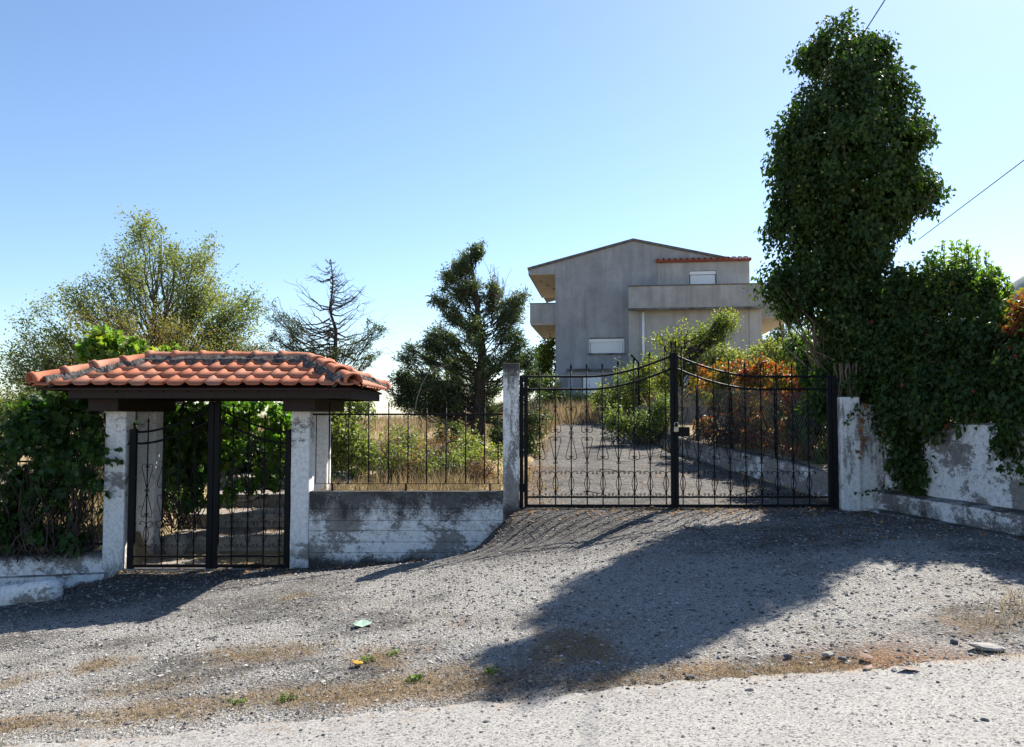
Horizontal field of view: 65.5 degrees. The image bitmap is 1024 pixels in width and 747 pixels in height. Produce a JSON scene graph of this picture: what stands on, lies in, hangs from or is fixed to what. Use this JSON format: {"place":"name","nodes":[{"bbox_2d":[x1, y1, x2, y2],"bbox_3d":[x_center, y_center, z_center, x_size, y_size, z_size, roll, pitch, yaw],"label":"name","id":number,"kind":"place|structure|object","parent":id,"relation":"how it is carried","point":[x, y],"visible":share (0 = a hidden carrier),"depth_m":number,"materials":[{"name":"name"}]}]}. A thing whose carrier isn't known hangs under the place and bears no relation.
{"place":"outdoors","nodes":[
{"label":"outdoors","id":0,"kind":"place"},
{"bbox_2d":[122,558,249,570],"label":"path","id":1,"kind":"structure","parent":0,"point":[172,561],"depth_m":10.58,"materials":[{"name":"concrete"}]},
{"bbox_2d":[0,413,950,563],"bbox_3d":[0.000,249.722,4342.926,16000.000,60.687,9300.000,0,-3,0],"label":"ground","id":2,"kind":"structure","parent":0,"point":[140,550],"depth_m":11.58,"materials":[{"name":"soil"}]},
{"bbox_2d":[0,386,72,463],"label":"thicket","id":3,"kind":"object","parent":2,"relation":"on","point":[4,407],"visible":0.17,"depth_m":15.87,"materials":[{"name":"green plant"}]},
{"bbox_2d":[1,467,104,528],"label":"thicket","id":4,"kind":"object","parent":2,"relation":"on","point":[87,518],"visible":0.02,"depth_m":11.35,"materials":[{"name":"green plant"}]},
{"bbox_2d":[101,412,135,577],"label":"gate pillar","id":5,"kind":"structure","parent":2,"relation":"on","point":[119,425],"depth_m":10.24,"materials":[{"name":"white paint"}]},
{"bbox_2d":[126,401,214,568],"bbox_3d":[-4.405,1.435,10.301,1.090,2.145,0.060,0,-3,0],"label":"garden gate leaf","id":6,"kind":"object","parent":5,"relation":"attached to","point":[134,443],"visible":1,"depth_m":10.28,"materials":[{"name":"black metal"}]},
{"bbox_2d":[24,350,390,411],"bbox_3d":[-3.860,0.099,10.827,4.097,0.837,2.579,0,-3,0],"label":"tiled canopy","id":7,"kind":"object","parent":5,"relation":"on","point":[150,381],"visible":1,"depth_m":9.97,"materials":[{"name":"tile"}]},
{"bbox_2d":[161,399,226,533],"bbox_3d":[-5.089,1.452,12.005,1.598,2.304,1.162,-3,-4,44],"label":"grapevine","id":8,"kind":"object","parent":7,"relation":"hanging from","point":[187,449],"visible":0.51,"depth_m":11.69,"materials":[{"name":"green plant"}]},
{"bbox_2d":[200,401,291,509],"bbox_3d":[-3.997,1.219,12.481,1.214,2.072,1.905,-2,-4,38],"label":"grapevine","id":9,"kind":"object","parent":7,"relation":"hanging from","point":[275,414],"visible":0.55,"depth_m":12.19,"materials":[{"name":"green plant"}]},
{"bbox_2d":[74,322,185,497],"bbox_3d":[-6.400,0.622,13.164,1.752,2.948,1.021,0,-3,0],"label":"grapevine","id":10,"kind":"object","parent":2,"relation":"on","point":[100,343],"visible":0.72,"depth_m":13.04,"materials":[{"name":"green plant"}]},
{"bbox_2d":[0,203,277,417],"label":"willow tree","id":11,"kind":"object","parent":2,"relation":"on","point":[205,301],"visible":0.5,"depth_m":21.77,"materials":[{"name":"green plant"}]},
{"bbox_2d":[136,412,162,553],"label":"gate pillar","id":12,"kind":"structure","parent":2,"relation":"on","point":[155,453],"depth_m":11.11,"materials":[{"name":"grey concrete"}]},
{"bbox_2d":[46,295,271,404],"bbox_3d":[-7.308,0.122,16.953,4.823,3.610,1.895,0,-3,0],"label":"plum tree","id":13,"kind":"object","parent":2,"relation":"on","point":[123,325],"visible":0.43,"depth_m":17.03,"materials":[{"name":"green plant"}]},
{"bbox_2d":[164,534,189,554],"bbox_3d":[-4.714,2.463,11.230,0.299,0.421,0.233,-2,-3,28],"label":"rock","id":14,"kind":"object","parent":2,"relation":"on","point":[170,541],"visible":0.66,"depth_m":11.16,"materials":[{"name":"stone"}]},
{"bbox_2d":[73,401,282,475],"bbox_3d":[-6.242,1.269,15.160,4.304,2.297,1.740,0,-3,0],"label":"thicket","id":15,"kind":"object","parent":2,"relation":"on","point":[253,453],"visible":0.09,"depth_m":14.84,"materials":[{"name":"green plant"}]},
{"bbox_2d":[160,471,347,550],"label":"garden path","id":16,"kind":"structure","parent":2,"relation":"on","point":[254,539],"depth_m":12.19,"materials":[{"name":"concrete"}]},
{"bbox_2d":[290,412,314,568],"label":"gate pillar","id":17,"kind":"structure","parent":2,"relation":"on","point":[302,456],"depth_m":10.24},
{"bbox_2d":[212,401,291,568],"bbox_3d":[-3.357,1.435,10.301,0.994,2.145,0.060,0,-3,0],"label":"garden gate leaf","id":18,"kind":"object","parent":17,"relation":"attached to","point":[218,421],"visible":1,"depth_m":10.28,"materials":[{"name":"black metal"}]},
{"bbox_2d":[314,412,330,489],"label":"gate pillar","id":19,"kind":"structure","parent":2,"relation":"on","point":[321,453],"depth_m":11.11,"materials":[{"name":"white concrete"}]},
{"bbox_2d":[258,259,398,371],"bbox_3d":[-4.189,-0.405,17.785,3.173,4.592,2.971,0,-3,0],"label":"half dead conifer","id":20,"kind":"object","parent":2,"relation":"on","point":[334,352],"visible":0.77,"depth_m":18.05,"materials":[{"name":"grey plant"}]},
{"bbox_2d":[338,458,375,488],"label":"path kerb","id":21,"kind":"structure","parent":2,"relation":"on","point":[350,477],"depth_m":13.06,"materials":[{"name":"concrete"}]},
{"bbox_2d":[331,399,384,488],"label":"bramble bush","id":22,"kind":"object","parent":2,"relation":"on","point":[339,441],"visible":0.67,"depth_m":12.14,"materials":[{"name":"green plant"}]},
{"bbox_2d":[3,388,821,538],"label":"dry grass","id":23,"kind":"structure","parent":2,"relation":"on","point":[580,413],"depth_m":16.52,"materials":[{"name":"beige plant"}]},
{"bbox_2d":[369,415,471,482],"bbox_3d":[-1.364,1.215,12.204,1.554,1.176,1.538,0,-3,0],"label":"bramble bush","id":24,"kind":"object","parent":2,"relation":"on","point":[394,452],"visible":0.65,"depth_m":11.90,"materials":[{"name":"green plant"}]},
{"bbox_2d":[390,347,471,427],"bbox_3d":[-1.856,0.482,19.369,2.298,2.495,1.339,1,-3,-17],"label":"juniper tree","id":25,"kind":"object","parent":2,"relation":"on","point":[434,373],"visible":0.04,"depth_m":19.35,"materials":[{"name":"green plant"}]},
{"bbox_2d":[376,409,502,484],"bbox_3d":[-1.155,1.185,12.233,1.678,1.307,2.424,1,-3,-20],"label":"dead brush","id":26,"kind":"object","parent":2,"relation":"on","point":[479,471],"visible":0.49,"depth_m":11.85,"materials":[{"name":"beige plant"}]},
{"bbox_2d":[383,237,556,452],"bbox_3d":[-0.862,-0.528,16.074,3.594,4.539,1.927,0,-3,0],"label":"juniper tree","id":27,"kind":"object","parent":2,"relation":"on","point":[442,343],"visible":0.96,"depth_m":15.95,"materials":[{"name":"green plant"}]},
{"bbox_2d":[444,417,502,476],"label":"bramble bush","id":28,"kind":"object","parent":2,"relation":"on","point":[470,447],"visible":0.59,"depth_m":12.72,"materials":[{"name":"green plant"}]},
{"bbox_2d":[430,419,543,455],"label":"bramble bush","id":29,"kind":"object","parent":2,"relation":"on","point":[493,436],"visible":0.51,"depth_m":16.24,"materials":[{"name":"green plant"}]},
{"bbox_2d":[503,363,519,519],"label":"gate pillar","id":30,"kind":"structure","parent":2,"relation":"on","point":[511,372],"depth_m":10.25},
{"bbox_2d":[519,375,523,508],"bbox_3d":[0.126,0.949,10.331,0.064,1.850,0.068,0,-3,0],"label":"hinge post","id":31,"kind":"object","parent":30,"relation":"attached to","point":[521,394],"visible":0.86,"depth_m":10.31,"materials":[{"name":"black metal"}]},
{"bbox_2d":[524,340,674,508],"bbox_3d":[1.133,0.652,10.350,1.949,2.185,0.060,0,-3,0],"label":"driveway gate leaf","id":32,"kind":"object","parent":31,"relation":"attached to","point":[618,439],"visible":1,"depth_m":10.33,"materials":[{"name":"black metal"}]},
{"bbox_2d":[523,332,555,386],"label":"hedge bush","id":33,"kind":"object","parent":2,"relation":"on","point":[547,354],"visible":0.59,"depth_m":32.86,"materials":[{"name":"green plant"}]},
{"bbox_2d":[535,371,593,409],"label":"hedge bush","id":34,"kind":"object","parent":2,"relation":"on","point":[558,397],"visible":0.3,"depth_m":25.74,"materials":[{"name":"green plant"}]},
{"bbox_2d":[584,347,662,416],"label":"hedge bush","id":35,"kind":"object","parent":2,"relation":"on","point":[624,399],"visible":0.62,"depth_m":22.79,"materials":[{"name":"green plant"}]},
{"bbox_2d":[597,385,680,444],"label":"hedge bush","id":36,"kind":"object","parent":2,"relation":"on","point":[627,423],"visible":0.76,"depth_m":17.85,"materials":[{"name":"green plant"}]},
{"bbox_2d":[527,238,784,395],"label":"house","id":37,"kind":"structure","parent":2,"relation":"on","point":[611,305],"depth_m":30.80,"materials":[{"name":"concrete"}]},
{"bbox_2d":[582,377,601,395],"bbox_3d":[2.929,0.619,29.223,0.720,1.120,0.039,0,-3,7],"label":"window","id":38,"kind":"structure","parent":37,"relation":"in","point":[590,381],"depth_m":29.23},
{"bbox_2d":[588,338,624,354],"bbox_3d":[3.672,-1.039,30.925,1.440,0.635,0.250,0,-3,7],"label":"window","id":39,"kind":"structure","parent":37,"relation":"in","point":[596,346],"depth_m":30.93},
{"bbox_2d":[689,271,715,283],"bbox_3d":[7.324,-3.446,30.598,1.000,0.960,0.130,0,-3,7],"label":"window","id":40,"kind":"structure","parent":37,"relation":"in","point":[695,277],"depth_m":30.57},
{"bbox_2d":[635,407,725,440],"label":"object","id":41,"kind":"structure","parent":2,"relation":"on","point":[690,415],"depth_m":18.42,"materials":[{"name":"plant"}]},
{"bbox_2d":[640,306,748,403],"bbox_3d":[4.820,-0.342,21.056,2.909,2.940,1.611,0,-3,0],"label":"almond tree","id":42,"kind":"object","parent":2,"relation":"on","point":[717,331],"visible":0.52,"depth_m":20.98,"materials":[{"name":"green plant"}]},
{"bbox_2d":[656,430,827,498],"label":"retaining wall","id":43,"kind":"structure","parent":2,"relation":"on","point":[819,478],"depth_m":12.70,"materials":[{"name":"paint"}]},
{"bbox_2d":[678,384,826,468],"bbox_3d":[3.926,0.839,14.048,0.086,1.614,6.346,0,-3,-8],"label":"chain link fence","id":44,"kind":"object","parent":43,"relation":"on","point":[774,417],"visible":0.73,"depth_m":13.29,"materials":[{"name":"metal"}]},
{"bbox_2d":[680,352,825,461],"bbox_3d":[4.187,0.656,14.480,1.914,2.156,5.276,1,-3,-22],"label":"autumn creeper","id":45,"kind":"object","parent":44,"relation":"attached to","point":[752,368],"visible":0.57,"depth_m":14.39,"materials":[{"name":"orange plant"}]},
{"bbox_2d":[695,326,815,370],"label":"hedge bush","id":46,"kind":"object","parent":2,"relation":"on","point":[772,349],"visible":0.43,"depth_m":19.86,"materials":[{"name":"green plant"}]},
{"bbox_2d":[765,323,802,361],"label":"pine tree","id":47,"kind":"object","parent":2,"relation":"on","point":[775,333],"visible":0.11,"depth_m":41.83,"materials":[{"name":"green plant"}]},
{"bbox_2d":[774,270,887,463],"bbox_3d":[6.063,-0.180,13.786,5.848,3.647,2.107,3,-4,-42],"label":"laurel bush","id":48,"kind":"object","parent":2,"relation":"on","point":[794,349],"visible":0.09,"depth_m":12.12,"materials":[{"name":"green plant"}]},
{"bbox_2d":[743,6,956,424],"bbox_3d":[4.661,-1.838,11.120,2.411,6.575,2.269,2,-4,-37],"label":"ivy tree","id":49,"kind":"object","parent":2,"relation":"on","point":[839,215],"visible":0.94,"depth_m":10.73,"materials":[{"name":"green plant"}]},
{"bbox_2d":[862,0,884,34],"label":"overhead cable","id":50,"kind":"object","parent":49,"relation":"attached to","point":[873,17],"visible":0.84,"depth_m":10.64,"materials":[{"name":"black metal"}]},
{"bbox_2d":[837,397,884,510],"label":"gate pillar","id":51,"kind":"structure","parent":2,"relation":"on","point":[866,472],"depth_m":10.22,"materials":[{"name":"white concrete"}]},
{"bbox_2d":[831,375,838,508],"bbox_3d":[4.192,0.949,10.331,0.083,1.850,0.068,0,-3,0],"label":"hinge post","id":52,"kind":"object","parent":51,"relation":"attached to","point":[834,389],"visible":0.88,"depth_m":10.31,"materials":[{"name":"black metal"}]},
{"bbox_2d":[674,340,833,508],"bbox_3d":[3.135,0.651,10.335,2.049,2.185,0.090,0,-3,0],"label":"driveway gate leaf","id":53,"kind":"object","parent":52,"relation":"attached to","point":[683,431],"visible":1,"depth_m":10.33,"materials":[{"name":"black metal"}]},
{"bbox_2d":[674,422,678,431],"bbox_3d":[2.124,0.691,10.297,0.062,0.132,0.030,0,-3,0],"label":"padlock","id":54,"kind":"object","parent":53,"relation":"hanging from","point":[676,429],"visible":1,"depth_m":10.28,"materials":[{"name":"silver metal"}]},
{"bbox_2d":[0,507,1023,746],"bbox_3d":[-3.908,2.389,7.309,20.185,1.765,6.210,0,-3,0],"label":"forecourt","id":55,"kind":"structure","parent":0,"point":[928,630],"depth_m":6.35,"materials":[{"name":"grey gravel"}]},
{"bbox_2d":[0,579,62,605],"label":"kerb block","id":56,"kind":"structure","parent":55,"relation":"on","point":[38,591],"depth_m":9.12,"materials":[{"name":"paint"}]},
{"bbox_2d":[0,550,104,589],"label":"boundary wall","id":57,"kind":"structure","parent":55,"relation":"on","point":[70,571],"depth_m":10.18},
{"bbox_2d":[1,456,102,544],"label":"railing","id":58,"kind":"object","parent":57,"relation":"on","point":[91,543],"visible":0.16,"depth_m":10.33,"materials":[{"name":"black metal"}]},
{"bbox_2d":[0,386,128,561],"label":"grapevine","id":59,"kind":"object","parent":58,"relation":"attached to","point":[51,421],"visible":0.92,"depth_m":10.18,"materials":[{"name":"green plant"}]},
{"bbox_2d":[73,581,84,586],"bbox_3d":[-5.504,2.682,10.210,0.223,0.090,0.175,2,-3,-28],"label":"stone","id":60,"kind":"object","parent":55,"relation":"on","point":[77,583],"visible":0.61,"depth_m":10.13,"materials":[{"name":"grey stone"}]},
{"bbox_2d":[227,697,246,704],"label":"weed","id":61,"kind":"object","parent":55,"relation":"on","point":[239,700],"visible":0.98,"depth_m":4.97,"materials":[{"name":"green plant"}]},
{"bbox_2d":[276,689,297,701],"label":"weed","id":62,"kind":"object","parent":55,"relation":"on","point":[283,697],"visible":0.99,"depth_m":4.95,"materials":[{"name":"green plant"}]},
{"bbox_2d":[352,660,362,663],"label":"fallen leaf","id":63,"kind":"object","parent":55,"relation":"on","point":[357,662],"visible":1,"depth_m":5.52,"materials":[{"name":"yellow plant"}]},
{"bbox_2d":[353,620,371,626],"bbox_3d":[-1.223,2.040,6.505,0.164,0.036,0.114,2,-3,-27],"label":"paper scrap","id":64,"kind":"object","parent":55,"relation":"on","point":[361,623],"visible":1,"depth_m":6.50,"materials":[{"name":"white paper"}]},
{"bbox_2d":[358,654,375,661],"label":"weed","id":65,"kind":"object","parent":55,"relation":"on","point":[367,660],"visible":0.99,"depth_m":5.61,"materials":[{"name":"green plant"}]},
{"bbox_2d":[385,647,401,655],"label":"weed","id":66,"kind":"object","parent":55,"relation":"on","point":[394,652],"visible":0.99,"depth_m":5.68,"materials":[{"name":"green plant"}]},
{"bbox_2d":[309,490,502,566],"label":"boundary wall","id":67,"kind":"structure","parent":55,"relation":"on","point":[348,527],"depth_m":10.23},
{"bbox_2d":[313,402,502,490],"bbox_3d":[-1.359,0.957,10.385,2.482,1.179,0.025,0,-3,0],"label":"railing","id":68,"kind":"object","parent":67,"relation":"on","point":[388,414],"visible":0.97,"depth_m":10.38,"materials":[{"name":"black metal"}]},
{"bbox_2d":[404,673,421,683],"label":"weed","id":69,"kind":"object","parent":55,"relation":"on","point":[416,676],"visible":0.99,"depth_m":5.11,"materials":[{"name":"green plant"}]},
{"bbox_2d":[483,665,501,674],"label":"weed","id":70,"kind":"object","parent":55,"relation":"on","point":[489,670],"visible":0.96,"depth_m":5.11,"materials":[{"name":"green plant"}]},
{"bbox_2d":[0,506,1023,743],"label":"dry turf","id":71,"kind":"structure","parent":55,"relation":"on","point":[235,654],"depth_m":5.05,"materials":[{"name":"brown plant"}]},
{"bbox_2d":[64,454,998,594],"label":"leaf litter","id":72,"kind":"object","parent":55,"relation":"on","point":[703,510],"visible":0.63,"depth_m":9.96,"materials":[{"name":"brown plant"}]},
{"bbox_2d":[685,674,694,678],"bbox_3d":[1.058,1.805,4.737,0.057,0.030,0.043,0,-3,0],"label":"stone","id":73,"kind":"object","parent":55,"relation":"on","point":[688,675],"visible":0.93,"depth_m":4.72,"materials":[{"name":"grey stone"}]},
{"bbox_2d":[683,525,705,532],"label":"twig","id":74,"kind":"object","parent":55,"relation":"on","point":[693,528],"visible":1,"depth_m":8.75,"materials":[{"name":"brown wood"}]},
{"bbox_2d":[783,653,792,658],"bbox_3d":[1.712,1.752,4.937,0.056,0.032,0.039,0,-3,0],"label":"stone","id":75,"kind":"object","parent":55,"relation":"on","point":[788,656],"visible":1,"depth_m":4.92,"materials":[{"name":"grey stone"}]},
{"bbox_2d":[821,651,834,657],"bbox_3d":[1.939,1.730,4.901,0.074,0.035,0.058,1,-3,-27],"label":"stone","id":76,"kind":"object","parent":55,"relation":"on","point":[829,654],"visible":0.99,"depth_m":4.89,"materials":[{"name":"white stone"}]},
{"bbox_2d":[838,656,846,660],"bbox_3d":[2.000,1.723,4.817,0.057,0.028,0.042,0,-3,0],"label":"stone","id":77,"kind":"object","parent":55,"relation":"on","point":[842,658],"visible":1,"depth_m":4.81,"materials":[{"name":"grey stone"}]},
{"bbox_2d":[859,652,872,657],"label":"fallen leaf","id":78,"kind":"object","parent":55,"relation":"on","point":[865,655],"visible":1,"depth_m":4.78,"materials":[{"name":"beige plant"}]},
{"bbox_2d":[870,422,1023,540],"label":"boundary wall","id":79,"kind":"structure","parent":55,"relation":"on","point":[967,489],"depth_m":8.74,"materials":[{"name":"paint"}]},
{"bbox_2d":[837,257,1023,497],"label":"ivy bush","id":80,"kind":"object","parent":79,"relation":"on","point":[924,373],"visible":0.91,"depth_m":9.44,"materials":[{"name":"green plant"}]},
{"bbox_2d":[885,238,1014,332],"bbox_3d":[5.551,-1.068,10.170,1.158,1.319,1.725,3,-4,-43],"label":"privet shrub","id":81,"kind":"object","parent":80,"relation":"on","point":[934,263],"visible":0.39,"depth_m":9.86,"materials":[{"name":"green plant"}]},
{"bbox_2d":[975,287,1023,421],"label":"autumn creeper","id":82,"kind":"object","parent":80,"relation":"on","point":[1017,308],"visible":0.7,"depth_m":8.66,"materials":[{"name":"red plant"}]},
{"bbox_2d":[950,638,957,642],"bbox_3d":[2.756,1.665,4.960,0.047,0.027,0.044,0,-3,0],"label":"stone","id":83,"kind":"object","parent":55,"relation":"on","point":[954,640],"visible":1,"depth_m":4.95,"materials":[{"name":"grey stone"}]},
{"bbox_2d":[967,642,1006,651],"bbox_3d":[2.864,1.651,4.802,0.116,0.040,0.183,2,-3,-27],"label":"stone","id":84,"kind":"object","parent":55,"relation":"on","point":[987,646],"visible":1,"depth_m":4.77,"materials":[{"name":"white stone"}]},
{"bbox_2d":[0,0,1023,417],"label":"sky","id":85,"kind":"structure","parent":0,"point":[377,139],"materials":[{"name":"blue"}]},
{"bbox_2d":[5,654,1023,746],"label":"road","id":86,"kind":"structure","parent":0,"point":[829,726],"depth_m":4.24,"materials":[{"name":"grey asphalt"}]},
{"bbox_2d":[897,666,919,669],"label":"fallen leaf","id":87,"kind":"object","parent":86,"relation":"on","point":[909,668],"visible":1,"depth_m":4.54,"materials":[{"name":"beige plant"}]},
{"bbox_2d":[519,418,829,508],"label":"driveway","id":88,"kind":"structure","parent":0,"point":[594,465],"depth_m":13.01,"materials":[{"name":"grey gravel"}]},
{"bbox_2d":[630,354,639,443],"bbox_3d":[2.814,0.577,18.194,0.208,2.043,0.048,0,-3,0],"label":"bent post","id":89,"kind":"object","parent":88,"relation":"on","point":[631,355],"visible":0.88,"depth_m":18.19,"materials":[{"name":"black metal"}]},
{"bbox_2d":[918,160,1023,239],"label":"overhead cable","id":90,"kind":"object","parent":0,"point":[972,198],"visible":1,"depth_m":13.57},
{"bbox_2d":[1010,275,1023,300],"bbox_3d":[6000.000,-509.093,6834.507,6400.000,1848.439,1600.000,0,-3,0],"label":"mountain","id":91,"kind":"structure","parent":0,"point":[1017,284],"depth_m":6769.56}
]}

